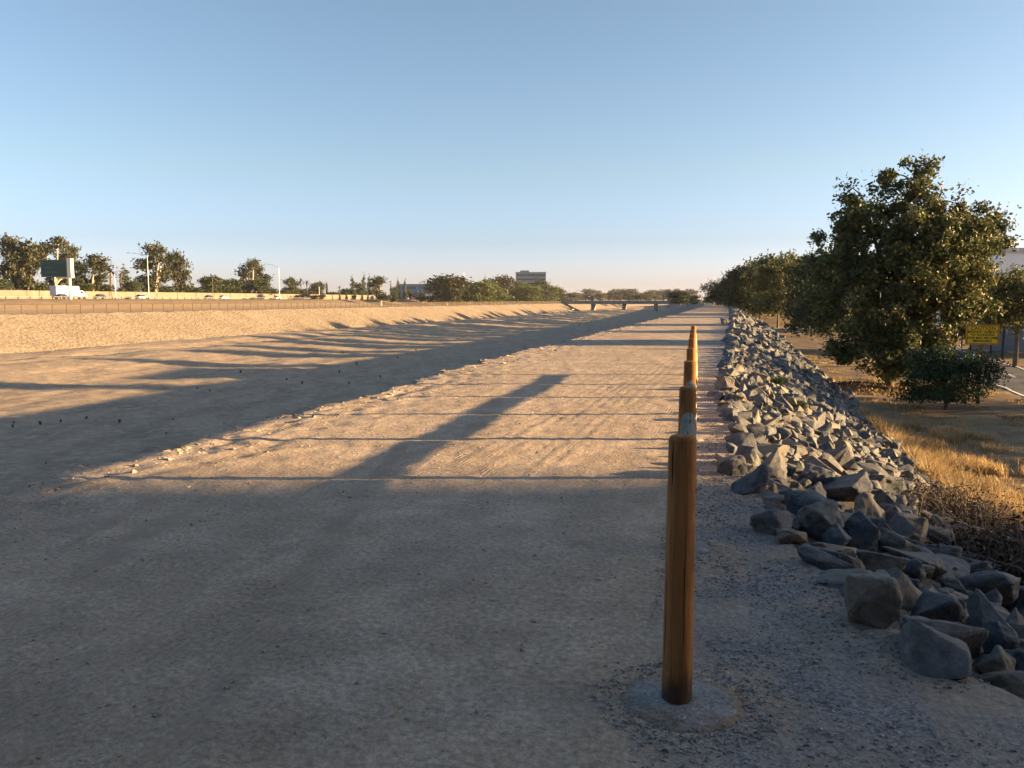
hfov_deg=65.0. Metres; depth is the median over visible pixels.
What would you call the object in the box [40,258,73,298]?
freeway sign
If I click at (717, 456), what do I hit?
boulder
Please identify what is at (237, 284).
broadleaf tree
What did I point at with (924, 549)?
boulder
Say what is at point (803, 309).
street tree
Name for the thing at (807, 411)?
boulder
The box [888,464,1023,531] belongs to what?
dead brush
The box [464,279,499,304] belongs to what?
broadleaf tree
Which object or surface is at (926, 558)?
boulder
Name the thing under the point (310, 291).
broadleaf tree
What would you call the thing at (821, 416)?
boulder
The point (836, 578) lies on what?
boulder
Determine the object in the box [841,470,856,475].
boulder
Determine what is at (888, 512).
boulder
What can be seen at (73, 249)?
eucalyptus tree
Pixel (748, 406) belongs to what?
boulder
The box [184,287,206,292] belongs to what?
broadleaf tree
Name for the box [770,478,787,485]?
boulder
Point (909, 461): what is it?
boulder
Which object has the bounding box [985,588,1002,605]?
boulder
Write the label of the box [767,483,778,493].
boulder
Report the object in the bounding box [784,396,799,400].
boulder
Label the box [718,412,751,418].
boulder
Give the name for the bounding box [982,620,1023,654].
boulder
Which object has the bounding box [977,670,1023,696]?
boulder
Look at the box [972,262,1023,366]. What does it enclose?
street tree
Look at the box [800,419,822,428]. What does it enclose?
boulder
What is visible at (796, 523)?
boulder
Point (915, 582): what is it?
boulder
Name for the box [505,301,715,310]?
river bridge
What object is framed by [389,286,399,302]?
broadleaf tree
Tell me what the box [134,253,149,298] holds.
street lamp
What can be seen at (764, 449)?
boulder
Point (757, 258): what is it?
street tree
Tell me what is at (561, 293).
broadleaf tree
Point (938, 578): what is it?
boulder
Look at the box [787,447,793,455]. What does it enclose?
boulder
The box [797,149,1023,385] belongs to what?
sycamore tree
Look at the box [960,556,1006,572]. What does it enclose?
boulder
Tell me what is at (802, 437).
boulder
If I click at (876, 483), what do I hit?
boulder
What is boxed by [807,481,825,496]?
boulder
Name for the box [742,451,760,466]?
boulder
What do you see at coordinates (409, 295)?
broadleaf tree
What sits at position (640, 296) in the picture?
broadleaf tree
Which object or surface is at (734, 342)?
boulder
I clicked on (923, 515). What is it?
boulder
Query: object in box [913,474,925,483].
boulder
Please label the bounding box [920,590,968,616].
boulder
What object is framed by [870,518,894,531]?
boulder
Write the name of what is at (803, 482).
boulder
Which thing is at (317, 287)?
broadleaf tree
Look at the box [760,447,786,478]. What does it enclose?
boulder
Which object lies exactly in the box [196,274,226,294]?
broadleaf tree
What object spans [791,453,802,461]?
boulder
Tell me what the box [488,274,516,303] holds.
broadleaf tree
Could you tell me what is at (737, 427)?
boulder
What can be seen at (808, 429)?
boulder
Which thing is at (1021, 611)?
boulder
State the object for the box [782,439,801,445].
boulder
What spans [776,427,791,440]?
boulder
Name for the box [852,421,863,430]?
boulder
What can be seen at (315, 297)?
car
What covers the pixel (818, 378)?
boulder
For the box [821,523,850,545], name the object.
boulder
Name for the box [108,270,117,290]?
palm tree
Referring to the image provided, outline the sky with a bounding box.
[0,0,1023,299]
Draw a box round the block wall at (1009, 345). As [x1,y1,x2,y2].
[971,321,1023,352]
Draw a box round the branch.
[964,523,1014,541]
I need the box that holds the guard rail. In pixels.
[0,296,238,298]
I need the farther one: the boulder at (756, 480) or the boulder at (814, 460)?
the boulder at (814, 460)
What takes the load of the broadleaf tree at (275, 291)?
on the far plain
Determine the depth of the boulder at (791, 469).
8.21 m
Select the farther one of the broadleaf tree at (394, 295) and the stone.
the broadleaf tree at (394, 295)
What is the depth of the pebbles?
4.67 m
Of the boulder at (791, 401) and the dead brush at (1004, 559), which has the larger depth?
the boulder at (791, 401)
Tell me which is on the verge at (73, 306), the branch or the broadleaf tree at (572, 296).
the broadleaf tree at (572, 296)
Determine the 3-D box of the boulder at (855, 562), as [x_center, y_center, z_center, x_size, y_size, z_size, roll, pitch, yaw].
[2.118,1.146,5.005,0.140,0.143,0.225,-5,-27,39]
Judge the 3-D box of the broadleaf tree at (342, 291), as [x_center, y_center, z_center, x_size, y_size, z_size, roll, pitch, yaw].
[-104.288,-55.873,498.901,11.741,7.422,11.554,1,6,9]
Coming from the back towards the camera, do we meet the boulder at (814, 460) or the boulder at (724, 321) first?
the boulder at (724, 321)
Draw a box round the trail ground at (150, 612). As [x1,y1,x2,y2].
[0,302,1023,767]
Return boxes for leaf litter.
[830,380,918,395]
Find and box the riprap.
[713,303,1023,639]
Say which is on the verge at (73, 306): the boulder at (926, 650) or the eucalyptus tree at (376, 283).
the eucalyptus tree at (376, 283)
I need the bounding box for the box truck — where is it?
[50,286,86,298]
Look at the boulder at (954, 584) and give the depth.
5.84 m
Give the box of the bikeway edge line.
[981,378,1023,395]
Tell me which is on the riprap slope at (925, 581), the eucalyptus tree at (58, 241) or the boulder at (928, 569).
the boulder at (928, 569)
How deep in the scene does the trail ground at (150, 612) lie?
4.30 m
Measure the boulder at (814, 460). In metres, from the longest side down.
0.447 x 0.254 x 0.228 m
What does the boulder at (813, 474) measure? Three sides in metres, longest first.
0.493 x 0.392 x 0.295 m
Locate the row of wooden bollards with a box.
[620,326,744,732]
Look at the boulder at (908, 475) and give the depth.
12.15 m
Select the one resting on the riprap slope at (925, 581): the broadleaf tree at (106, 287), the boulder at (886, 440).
the boulder at (886, 440)
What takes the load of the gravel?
on the trail ground at (150, 612)
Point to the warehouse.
(1011, 257)
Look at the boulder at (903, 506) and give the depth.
8.45 m
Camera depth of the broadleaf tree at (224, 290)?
368.63 m
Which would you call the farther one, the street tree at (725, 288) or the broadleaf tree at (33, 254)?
the broadleaf tree at (33, 254)
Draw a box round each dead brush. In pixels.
[877,480,1023,585]
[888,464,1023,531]
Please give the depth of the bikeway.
35.18 m
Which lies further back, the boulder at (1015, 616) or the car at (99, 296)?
the car at (99, 296)
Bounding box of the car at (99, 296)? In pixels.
[93,294,108,298]
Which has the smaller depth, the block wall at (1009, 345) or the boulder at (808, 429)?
the boulder at (808, 429)
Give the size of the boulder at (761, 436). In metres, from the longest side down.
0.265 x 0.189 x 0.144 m
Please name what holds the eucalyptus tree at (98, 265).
on the far plain
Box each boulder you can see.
[706,391,732,396]
[714,376,734,392]
[714,453,751,466]
[717,358,732,367]
[717,403,732,412]
[717,455,747,475]
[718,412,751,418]
[719,401,746,411]
[720,318,728,323]
[722,408,737,420]
[724,432,757,449]
[726,340,738,346]
[728,422,747,432]
[731,463,772,494]
[733,415,750,426]
[735,444,761,458]
[740,383,758,391]
[742,403,753,409]
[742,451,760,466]
[746,424,765,437]
[747,465,756,472]
[748,409,761,422]
[750,509,794,534]
[753,433,768,443]
[753,490,784,503]
[755,437,763,443]
[756,443,789,456]
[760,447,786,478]
[762,417,778,426]
[762,453,787,461]
[764,425,777,434]
[764,506,783,510]
[767,479,788,489]
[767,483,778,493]
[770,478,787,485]
[770,527,806,544]
[772,400,783,408]
[775,395,792,410]
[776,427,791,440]
[779,488,796,494]
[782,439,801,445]
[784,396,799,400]
[784,489,828,515]
[785,427,799,440]
[786,463,795,475]
[787,398,796,405]
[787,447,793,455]
[789,461,803,473]
[789,481,801,489]
[791,419,801,426]
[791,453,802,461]
[791,516,800,530]
[795,396,807,403]
[796,401,808,412]
[796,445,807,455]
[796,500,843,541]
[797,433,806,440]
[797,478,810,487]
[797,544,854,569]
[798,440,809,446]
[798,463,835,486]
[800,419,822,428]
[800,543,840,557]
[801,432,813,436]
[801,451,818,458]
[803,426,813,433]
[803,456,840,476]
[805,426,820,436]
[805,447,821,458]
[806,435,817,448]
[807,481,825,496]
[811,542,857,557]
[812,376,820,382]
[813,411,825,423]
[816,568,872,588]
[818,436,832,442]
[818,441,834,450]
[818,452,843,474]
[820,431,829,436]
[821,446,853,465]
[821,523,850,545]
[822,471,872,501]
[829,422,839,428]
[833,412,845,421]
[833,441,853,454]
[837,501,850,511]
[838,553,864,568]
[840,512,852,521]
[840,586,844,597]
[841,426,856,439]
[841,459,857,469]
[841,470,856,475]
[842,511,880,551]
[844,569,902,628]
[845,551,855,557]
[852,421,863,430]
[852,445,867,454]
[852,457,861,461]
[854,491,885,522]
[856,549,909,571]
[857,462,888,475]
[865,458,883,466]
[868,474,906,494]
[870,480,882,489]
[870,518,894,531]
[871,490,894,504]
[876,568,921,611]
[877,457,887,464]
[877,526,922,551]
[878,503,912,513]
[879,452,897,458]
[881,448,902,457]
[881,546,947,578]
[882,435,892,444]
[882,465,900,476]
[884,469,894,476]
[885,505,901,522]
[887,513,916,537]
[888,571,905,596]
[890,439,901,448]
[890,511,928,543]
[891,459,904,464]
[893,502,916,514]
[894,494,907,504]
[897,619,971,678]
[899,470,916,479]
[899,615,988,659]
[900,456,914,470]
[901,557,925,582]
[903,536,923,546]
[905,484,917,496]
[908,577,919,587]
[909,505,917,515]
[910,590,966,623]
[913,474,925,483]
[916,545,933,553]
[917,585,937,592]
[918,510,932,518]
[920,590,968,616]
[923,544,962,557]
[923,564,934,574]
[926,526,955,545]
[929,514,970,534]
[930,510,949,517]
[933,571,965,589]
[934,553,969,576]
[936,587,953,592]
[938,591,962,599]
[941,577,966,594]
[952,591,968,600]
[958,570,1020,604]
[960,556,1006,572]
[963,545,986,555]
[965,588,1017,636]
[966,590,973,595]
[968,561,992,573]
[972,654,987,665]
[974,645,1015,673]
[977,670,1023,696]
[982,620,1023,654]
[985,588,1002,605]
[991,602,1009,619]
[1001,586,1023,611]
[1003,648,1023,670]
[1005,608,1023,624]
[1018,608,1023,617]
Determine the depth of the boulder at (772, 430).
10.54 m
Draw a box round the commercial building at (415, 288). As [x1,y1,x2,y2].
[399,284,435,299]
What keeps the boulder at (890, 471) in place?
on the riprap slope at (925, 581)
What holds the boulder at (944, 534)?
on the riprap slope at (925, 581)
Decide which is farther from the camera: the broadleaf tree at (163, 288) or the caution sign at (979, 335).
the broadleaf tree at (163, 288)
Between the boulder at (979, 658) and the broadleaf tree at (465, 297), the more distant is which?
the broadleaf tree at (465, 297)
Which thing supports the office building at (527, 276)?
on the verge at (73, 306)
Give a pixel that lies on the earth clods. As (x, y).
(184, 446)
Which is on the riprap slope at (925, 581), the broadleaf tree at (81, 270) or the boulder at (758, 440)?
the boulder at (758, 440)
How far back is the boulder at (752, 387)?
15.18 m
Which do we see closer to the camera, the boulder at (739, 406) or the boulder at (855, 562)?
the boulder at (855, 562)
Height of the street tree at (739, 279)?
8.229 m
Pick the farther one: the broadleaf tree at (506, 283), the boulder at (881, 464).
the broadleaf tree at (506, 283)
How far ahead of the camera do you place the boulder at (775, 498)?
6.54 m
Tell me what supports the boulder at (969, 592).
on the riprap slope at (925, 581)
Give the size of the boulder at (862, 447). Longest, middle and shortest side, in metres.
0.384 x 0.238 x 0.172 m
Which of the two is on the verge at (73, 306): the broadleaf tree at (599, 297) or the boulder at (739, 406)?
the broadleaf tree at (599, 297)
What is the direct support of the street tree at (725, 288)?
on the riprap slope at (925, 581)
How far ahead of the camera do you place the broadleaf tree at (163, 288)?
331.42 m
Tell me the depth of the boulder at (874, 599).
3.95 m
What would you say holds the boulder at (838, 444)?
on the riprap slope at (925, 581)
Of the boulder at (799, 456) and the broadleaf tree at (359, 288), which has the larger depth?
the broadleaf tree at (359, 288)
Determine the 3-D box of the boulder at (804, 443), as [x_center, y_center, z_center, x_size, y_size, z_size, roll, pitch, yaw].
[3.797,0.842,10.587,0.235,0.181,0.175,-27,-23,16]
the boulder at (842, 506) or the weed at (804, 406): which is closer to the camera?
the boulder at (842, 506)
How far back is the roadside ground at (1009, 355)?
51.41 m
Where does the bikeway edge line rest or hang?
on the bikeway
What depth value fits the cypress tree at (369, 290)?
533.94 m
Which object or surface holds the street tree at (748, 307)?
on the dry grass verge at (998, 403)
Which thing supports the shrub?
on the dry grass verge at (998, 403)
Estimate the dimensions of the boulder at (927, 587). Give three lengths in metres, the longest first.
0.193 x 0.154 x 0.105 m
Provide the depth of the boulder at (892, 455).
14.36 m
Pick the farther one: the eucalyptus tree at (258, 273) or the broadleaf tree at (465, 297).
the broadleaf tree at (465, 297)
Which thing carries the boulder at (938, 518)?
on the riprap slope at (925, 581)
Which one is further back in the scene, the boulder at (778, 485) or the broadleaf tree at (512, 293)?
the broadleaf tree at (512, 293)
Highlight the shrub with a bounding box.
[881,339,1013,409]
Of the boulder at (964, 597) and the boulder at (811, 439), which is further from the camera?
the boulder at (811, 439)
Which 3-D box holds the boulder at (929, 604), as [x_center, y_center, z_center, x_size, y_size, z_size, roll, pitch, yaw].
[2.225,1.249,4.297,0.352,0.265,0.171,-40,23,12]
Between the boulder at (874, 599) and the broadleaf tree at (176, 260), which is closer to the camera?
the boulder at (874, 599)
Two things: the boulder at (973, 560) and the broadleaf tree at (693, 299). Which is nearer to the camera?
the boulder at (973, 560)
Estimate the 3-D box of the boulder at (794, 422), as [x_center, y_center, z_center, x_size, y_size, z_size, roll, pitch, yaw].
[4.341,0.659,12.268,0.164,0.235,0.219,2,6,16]
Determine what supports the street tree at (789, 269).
on the dry grass verge at (998, 403)
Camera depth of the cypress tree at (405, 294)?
466.53 m
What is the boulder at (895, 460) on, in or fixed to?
on the riprap slope at (925, 581)
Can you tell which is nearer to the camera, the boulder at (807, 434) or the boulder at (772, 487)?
the boulder at (772, 487)
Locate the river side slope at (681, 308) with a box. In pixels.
[55,303,704,478]
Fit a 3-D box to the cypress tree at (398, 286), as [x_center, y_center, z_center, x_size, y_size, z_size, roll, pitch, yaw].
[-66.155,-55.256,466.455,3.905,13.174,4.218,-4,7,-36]
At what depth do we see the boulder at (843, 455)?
10.19 m
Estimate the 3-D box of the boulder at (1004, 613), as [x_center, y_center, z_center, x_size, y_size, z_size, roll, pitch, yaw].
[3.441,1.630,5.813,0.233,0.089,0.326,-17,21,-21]
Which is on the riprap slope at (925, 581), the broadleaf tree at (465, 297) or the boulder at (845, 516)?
the boulder at (845, 516)
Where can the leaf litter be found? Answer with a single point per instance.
(867, 386)
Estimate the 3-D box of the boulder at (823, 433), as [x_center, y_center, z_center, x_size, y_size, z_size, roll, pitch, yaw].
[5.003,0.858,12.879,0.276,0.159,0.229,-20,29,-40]
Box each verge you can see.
[0,299,702,314]
[747,310,1023,516]
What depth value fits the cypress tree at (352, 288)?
489.31 m
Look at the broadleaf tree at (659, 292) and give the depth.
899.45 m
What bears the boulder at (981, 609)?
on the riprap slope at (925, 581)
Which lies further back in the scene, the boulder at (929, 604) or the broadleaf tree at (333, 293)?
the broadleaf tree at (333, 293)
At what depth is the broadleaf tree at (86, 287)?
283.50 m
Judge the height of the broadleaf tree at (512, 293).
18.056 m
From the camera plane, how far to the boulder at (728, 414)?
10.71 m
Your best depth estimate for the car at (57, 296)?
231.79 m
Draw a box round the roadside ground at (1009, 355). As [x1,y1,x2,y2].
[885,311,1023,367]
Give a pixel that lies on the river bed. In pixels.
(146, 392)
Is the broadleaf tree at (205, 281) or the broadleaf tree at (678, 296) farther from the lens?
the broadleaf tree at (678, 296)
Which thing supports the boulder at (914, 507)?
on the riprap slope at (925, 581)
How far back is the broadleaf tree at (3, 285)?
252.20 m
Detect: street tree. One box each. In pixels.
[697,278,726,305]
[717,265,740,308]
[722,260,762,312]
[739,264,773,318]
[743,248,802,327]
[743,253,767,265]
[754,249,788,316]
[765,250,809,315]
[772,236,868,341]
[776,247,844,336]
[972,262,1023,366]
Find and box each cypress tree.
[115,263,131,291]
[348,274,356,294]
[361,272,367,294]
[367,273,372,294]
[396,277,401,298]
[402,279,408,299]
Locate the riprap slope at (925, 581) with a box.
[733,374,1023,699]
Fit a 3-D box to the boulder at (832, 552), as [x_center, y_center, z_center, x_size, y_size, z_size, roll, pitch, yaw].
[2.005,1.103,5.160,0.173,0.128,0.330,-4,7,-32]
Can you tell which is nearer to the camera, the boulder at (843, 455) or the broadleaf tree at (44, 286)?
the boulder at (843, 455)
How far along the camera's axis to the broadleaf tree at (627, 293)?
848.22 m
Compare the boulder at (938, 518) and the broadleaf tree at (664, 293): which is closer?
the boulder at (938, 518)
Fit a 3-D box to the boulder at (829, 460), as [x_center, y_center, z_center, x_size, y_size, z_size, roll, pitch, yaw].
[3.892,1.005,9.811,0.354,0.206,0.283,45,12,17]
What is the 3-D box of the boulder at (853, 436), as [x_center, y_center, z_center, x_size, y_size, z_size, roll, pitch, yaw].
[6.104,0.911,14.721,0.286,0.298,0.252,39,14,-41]
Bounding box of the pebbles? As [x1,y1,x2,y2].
[0,353,714,767]
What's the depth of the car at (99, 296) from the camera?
248.03 m
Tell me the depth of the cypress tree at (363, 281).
519.05 m
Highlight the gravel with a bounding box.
[591,419,1023,767]
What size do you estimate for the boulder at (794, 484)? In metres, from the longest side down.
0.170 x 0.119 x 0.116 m
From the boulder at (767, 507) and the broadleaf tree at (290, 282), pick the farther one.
the broadleaf tree at (290, 282)
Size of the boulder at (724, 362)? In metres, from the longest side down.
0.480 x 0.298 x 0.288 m
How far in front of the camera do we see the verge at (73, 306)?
247.27 m
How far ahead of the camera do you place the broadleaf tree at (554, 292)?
657.74 m
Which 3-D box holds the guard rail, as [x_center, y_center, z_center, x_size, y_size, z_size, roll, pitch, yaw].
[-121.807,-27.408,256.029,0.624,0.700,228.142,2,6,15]
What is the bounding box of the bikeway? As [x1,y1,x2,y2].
[910,347,1023,396]
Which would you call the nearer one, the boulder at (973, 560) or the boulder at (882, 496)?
the boulder at (973, 560)
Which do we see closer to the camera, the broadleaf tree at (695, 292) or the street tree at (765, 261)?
the street tree at (765, 261)
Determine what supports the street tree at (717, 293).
on the trail ground at (150, 612)
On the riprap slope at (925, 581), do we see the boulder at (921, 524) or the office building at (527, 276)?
the boulder at (921, 524)
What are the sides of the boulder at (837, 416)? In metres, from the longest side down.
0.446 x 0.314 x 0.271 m
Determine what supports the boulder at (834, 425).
on the riprap slope at (925, 581)
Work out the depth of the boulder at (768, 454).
8.55 m
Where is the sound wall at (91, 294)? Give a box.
[0,290,389,299]
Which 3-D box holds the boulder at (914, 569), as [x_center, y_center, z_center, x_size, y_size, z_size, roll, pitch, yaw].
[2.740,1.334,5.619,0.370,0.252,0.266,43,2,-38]
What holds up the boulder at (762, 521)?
on the riprap slope at (925, 581)
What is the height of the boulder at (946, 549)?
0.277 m
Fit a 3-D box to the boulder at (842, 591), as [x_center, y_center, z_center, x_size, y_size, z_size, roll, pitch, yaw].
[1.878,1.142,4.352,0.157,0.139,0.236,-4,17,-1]
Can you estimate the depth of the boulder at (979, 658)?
3.76 m
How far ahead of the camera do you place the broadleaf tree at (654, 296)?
842.24 m
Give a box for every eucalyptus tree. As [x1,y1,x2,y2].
[0,232,25,289]
[40,236,80,287]
[63,243,81,285]
[77,252,117,290]
[125,240,179,291]
[234,257,261,293]
[251,265,273,288]
[364,275,391,305]
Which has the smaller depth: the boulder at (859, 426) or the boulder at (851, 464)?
the boulder at (851, 464)
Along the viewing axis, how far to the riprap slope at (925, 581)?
6.02 m
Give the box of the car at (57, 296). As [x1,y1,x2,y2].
[54,294,68,298]
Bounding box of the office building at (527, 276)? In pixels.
[516,270,545,285]
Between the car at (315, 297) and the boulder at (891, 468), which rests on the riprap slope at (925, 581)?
the boulder at (891, 468)
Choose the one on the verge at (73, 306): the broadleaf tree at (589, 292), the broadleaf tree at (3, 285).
the broadleaf tree at (589, 292)
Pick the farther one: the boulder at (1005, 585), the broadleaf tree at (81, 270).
the broadleaf tree at (81, 270)
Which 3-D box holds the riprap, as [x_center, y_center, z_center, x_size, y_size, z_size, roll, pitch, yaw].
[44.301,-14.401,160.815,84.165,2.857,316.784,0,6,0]
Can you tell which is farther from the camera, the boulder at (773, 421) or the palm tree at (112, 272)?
the palm tree at (112, 272)
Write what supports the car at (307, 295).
on the far plain
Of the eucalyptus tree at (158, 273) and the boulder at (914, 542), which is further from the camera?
the eucalyptus tree at (158, 273)
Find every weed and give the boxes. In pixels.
[770,376,788,384]
[791,400,813,410]
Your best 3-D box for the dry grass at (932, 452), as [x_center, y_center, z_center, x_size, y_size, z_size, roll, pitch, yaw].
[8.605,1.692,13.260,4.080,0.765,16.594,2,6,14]
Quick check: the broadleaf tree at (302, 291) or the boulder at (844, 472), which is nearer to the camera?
the boulder at (844, 472)
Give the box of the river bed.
[0,304,677,494]
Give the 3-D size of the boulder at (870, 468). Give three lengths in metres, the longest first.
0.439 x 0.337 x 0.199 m
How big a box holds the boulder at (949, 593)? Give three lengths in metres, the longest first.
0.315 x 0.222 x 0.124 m
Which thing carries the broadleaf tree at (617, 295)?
on the far plain
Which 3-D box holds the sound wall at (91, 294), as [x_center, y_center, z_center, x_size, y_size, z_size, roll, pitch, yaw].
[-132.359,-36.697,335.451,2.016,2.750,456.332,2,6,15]
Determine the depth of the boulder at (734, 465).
7.33 m
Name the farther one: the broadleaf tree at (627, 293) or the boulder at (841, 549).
the broadleaf tree at (627, 293)
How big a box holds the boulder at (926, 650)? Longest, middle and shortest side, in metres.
0.306 x 0.275 x 0.199 m
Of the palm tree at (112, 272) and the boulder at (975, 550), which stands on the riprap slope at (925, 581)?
the boulder at (975, 550)
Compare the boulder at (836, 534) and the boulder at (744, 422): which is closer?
the boulder at (836, 534)
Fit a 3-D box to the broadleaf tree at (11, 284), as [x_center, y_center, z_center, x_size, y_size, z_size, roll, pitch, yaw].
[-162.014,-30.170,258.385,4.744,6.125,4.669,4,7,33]
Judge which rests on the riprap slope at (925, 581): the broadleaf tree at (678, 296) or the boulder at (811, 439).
the boulder at (811, 439)
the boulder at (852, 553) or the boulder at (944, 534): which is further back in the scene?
the boulder at (944, 534)
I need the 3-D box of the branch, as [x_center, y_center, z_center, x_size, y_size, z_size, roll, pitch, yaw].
[5.161,1.632,8.374,0.864,0.252,0.091,5,8,39]
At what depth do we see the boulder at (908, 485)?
10.35 m
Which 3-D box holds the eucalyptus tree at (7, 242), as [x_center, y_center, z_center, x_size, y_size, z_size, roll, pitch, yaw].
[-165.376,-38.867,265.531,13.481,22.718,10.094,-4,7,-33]
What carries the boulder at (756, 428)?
on the riprap slope at (925, 581)
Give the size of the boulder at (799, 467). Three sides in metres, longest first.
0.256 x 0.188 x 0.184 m
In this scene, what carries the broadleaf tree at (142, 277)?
on the far plain
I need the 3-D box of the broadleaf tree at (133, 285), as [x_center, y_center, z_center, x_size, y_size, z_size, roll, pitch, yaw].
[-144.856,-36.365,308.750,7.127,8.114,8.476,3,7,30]
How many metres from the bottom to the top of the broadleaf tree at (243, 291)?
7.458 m
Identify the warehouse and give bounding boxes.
[937,248,1023,328]
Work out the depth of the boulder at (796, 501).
6.25 m
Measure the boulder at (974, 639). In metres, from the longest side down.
0.386 x 0.347 x 0.231 m
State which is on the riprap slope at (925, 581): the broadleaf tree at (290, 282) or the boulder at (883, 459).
the boulder at (883, 459)
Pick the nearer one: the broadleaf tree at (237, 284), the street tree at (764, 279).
the street tree at (764, 279)
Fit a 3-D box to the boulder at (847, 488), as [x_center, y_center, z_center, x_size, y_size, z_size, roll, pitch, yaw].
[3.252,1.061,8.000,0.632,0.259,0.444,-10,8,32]
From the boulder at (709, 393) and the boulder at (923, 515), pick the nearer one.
the boulder at (923, 515)
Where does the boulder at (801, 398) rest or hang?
on the riprap slope at (925, 581)
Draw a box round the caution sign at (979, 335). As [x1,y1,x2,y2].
[965,324,999,402]
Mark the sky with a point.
(603, 145)
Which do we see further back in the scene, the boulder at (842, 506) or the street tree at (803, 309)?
the street tree at (803, 309)
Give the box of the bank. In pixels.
[0,304,665,353]
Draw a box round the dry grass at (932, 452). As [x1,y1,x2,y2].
[849,405,1023,533]
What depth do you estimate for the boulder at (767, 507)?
6.04 m
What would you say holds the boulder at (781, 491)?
on the riprap slope at (925, 581)
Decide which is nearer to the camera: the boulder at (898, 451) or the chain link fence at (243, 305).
the boulder at (898, 451)
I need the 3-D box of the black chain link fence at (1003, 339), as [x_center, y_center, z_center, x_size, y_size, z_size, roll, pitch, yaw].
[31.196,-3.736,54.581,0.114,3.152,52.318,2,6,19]
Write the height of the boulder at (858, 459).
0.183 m
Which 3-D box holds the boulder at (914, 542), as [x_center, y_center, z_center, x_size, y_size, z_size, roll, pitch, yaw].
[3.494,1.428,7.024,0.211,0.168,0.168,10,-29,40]
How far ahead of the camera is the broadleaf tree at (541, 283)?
602.67 m
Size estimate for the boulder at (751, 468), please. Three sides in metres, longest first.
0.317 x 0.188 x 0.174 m
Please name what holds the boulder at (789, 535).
on the riprap slope at (925, 581)
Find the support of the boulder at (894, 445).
on the riprap slope at (925, 581)
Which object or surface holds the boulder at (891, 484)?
on the riprap slope at (925, 581)
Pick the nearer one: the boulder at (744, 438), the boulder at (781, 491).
the boulder at (781, 491)
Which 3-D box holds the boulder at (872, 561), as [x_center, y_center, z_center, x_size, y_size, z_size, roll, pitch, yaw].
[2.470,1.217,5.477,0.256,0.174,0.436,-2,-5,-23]
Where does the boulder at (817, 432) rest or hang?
on the riprap slope at (925, 581)
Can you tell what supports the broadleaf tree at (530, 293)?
on the verge at (73, 306)
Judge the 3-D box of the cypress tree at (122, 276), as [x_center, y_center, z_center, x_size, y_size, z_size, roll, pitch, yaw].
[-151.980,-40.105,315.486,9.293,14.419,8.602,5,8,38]
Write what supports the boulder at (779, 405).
on the riprap slope at (925, 581)
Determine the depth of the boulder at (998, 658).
3.58 m
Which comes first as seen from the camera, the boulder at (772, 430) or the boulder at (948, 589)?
the boulder at (948, 589)
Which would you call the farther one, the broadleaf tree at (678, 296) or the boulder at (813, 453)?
the broadleaf tree at (678, 296)
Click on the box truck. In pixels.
(76, 292)
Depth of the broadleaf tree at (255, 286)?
387.79 m
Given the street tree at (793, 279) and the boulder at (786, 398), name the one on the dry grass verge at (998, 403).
the street tree at (793, 279)
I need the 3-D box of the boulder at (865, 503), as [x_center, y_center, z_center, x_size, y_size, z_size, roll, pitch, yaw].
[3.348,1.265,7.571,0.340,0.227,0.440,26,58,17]
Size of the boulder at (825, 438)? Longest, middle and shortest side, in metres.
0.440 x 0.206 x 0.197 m
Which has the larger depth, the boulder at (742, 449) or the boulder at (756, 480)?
the boulder at (742, 449)
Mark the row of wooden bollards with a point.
(675, 697)
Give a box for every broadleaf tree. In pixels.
[0,277,11,289]
[1,237,50,290]
[6,280,14,289]
[30,282,51,290]
[71,282,96,290]
[72,259,90,283]
[95,284,114,291]
[124,279,143,291]
[130,273,158,291]
[157,284,181,291]
[163,248,193,292]
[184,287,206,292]
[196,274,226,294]
[214,286,233,292]
[221,278,251,292]
[237,286,251,293]
[246,277,275,296]
[266,287,278,293]
[280,289,292,293]
[281,277,303,293]
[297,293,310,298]
[299,288,308,293]
[305,288,316,293]
[308,281,325,294]
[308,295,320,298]
[327,291,339,294]
[338,288,347,294]
[354,282,367,294]
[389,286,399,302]
[401,290,414,299]
[414,274,478,304]
[443,287,466,304]
[456,281,478,304]
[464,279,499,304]
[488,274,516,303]
[489,283,510,303]
[505,281,527,303]
[515,285,543,303]
[529,279,551,303]
[543,285,561,300]
[553,289,569,300]
[566,292,583,300]
[581,289,605,300]
[595,292,607,300]
[604,291,614,300]
[609,289,627,300]
[618,288,638,300]
[630,293,652,300]
[641,291,661,300]
[647,289,665,300]
[657,289,675,300]
[665,290,693,304]
[685,289,701,295]
[687,295,702,304]
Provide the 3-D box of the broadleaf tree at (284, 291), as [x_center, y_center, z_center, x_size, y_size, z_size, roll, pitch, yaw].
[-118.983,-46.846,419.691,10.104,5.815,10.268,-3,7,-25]
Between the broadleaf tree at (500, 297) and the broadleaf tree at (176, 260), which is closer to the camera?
the broadleaf tree at (176, 260)
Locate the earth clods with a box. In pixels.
[0,315,672,521]
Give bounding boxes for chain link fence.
[0,301,559,314]
[934,310,1005,359]
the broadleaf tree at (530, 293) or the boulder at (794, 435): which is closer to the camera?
the boulder at (794, 435)

